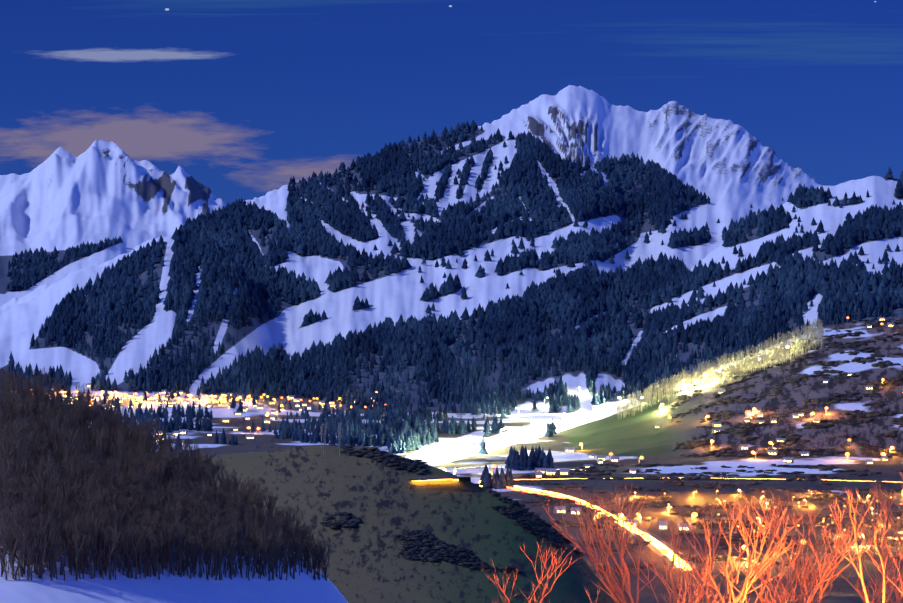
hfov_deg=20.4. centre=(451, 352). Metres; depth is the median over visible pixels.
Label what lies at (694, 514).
town street lamps
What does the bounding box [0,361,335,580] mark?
scrub oak thicket
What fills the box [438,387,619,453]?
ski slope flood masts
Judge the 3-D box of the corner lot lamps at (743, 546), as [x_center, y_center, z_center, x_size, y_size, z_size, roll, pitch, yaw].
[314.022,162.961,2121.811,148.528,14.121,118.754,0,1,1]
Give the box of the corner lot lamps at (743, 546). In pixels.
[742,533,863,555]
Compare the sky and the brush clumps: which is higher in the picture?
the sky
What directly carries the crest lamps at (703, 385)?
on the terrain ground
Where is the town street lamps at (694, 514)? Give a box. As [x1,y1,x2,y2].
[16,317,894,532]
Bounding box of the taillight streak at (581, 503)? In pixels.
[506,486,689,569]
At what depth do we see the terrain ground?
4602.70 m
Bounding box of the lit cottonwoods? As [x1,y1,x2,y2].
[616,318,823,417]
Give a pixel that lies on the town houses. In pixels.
(539, 472)
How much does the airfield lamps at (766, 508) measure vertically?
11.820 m
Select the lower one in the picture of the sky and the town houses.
the town houses
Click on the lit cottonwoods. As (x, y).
(710, 372)
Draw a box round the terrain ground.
[0,85,902,602]
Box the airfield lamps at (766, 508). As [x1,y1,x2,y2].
[634,489,902,533]
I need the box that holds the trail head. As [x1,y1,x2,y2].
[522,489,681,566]
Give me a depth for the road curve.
2240.07 m
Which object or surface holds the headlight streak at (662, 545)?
on the terrain ground
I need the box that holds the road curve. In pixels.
[505,488,697,567]
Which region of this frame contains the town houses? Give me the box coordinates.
[46,317,902,530]
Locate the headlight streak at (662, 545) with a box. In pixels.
[514,486,683,564]
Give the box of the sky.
[0,0,902,204]
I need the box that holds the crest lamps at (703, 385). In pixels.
[641,346,788,410]
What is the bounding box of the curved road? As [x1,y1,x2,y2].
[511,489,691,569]
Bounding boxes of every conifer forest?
[6,120,902,363]
[8,298,902,488]
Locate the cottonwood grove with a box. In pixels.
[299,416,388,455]
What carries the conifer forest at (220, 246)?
on the terrain ground
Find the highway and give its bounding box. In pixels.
[414,476,902,488]
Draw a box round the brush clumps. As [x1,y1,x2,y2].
[177,319,902,572]

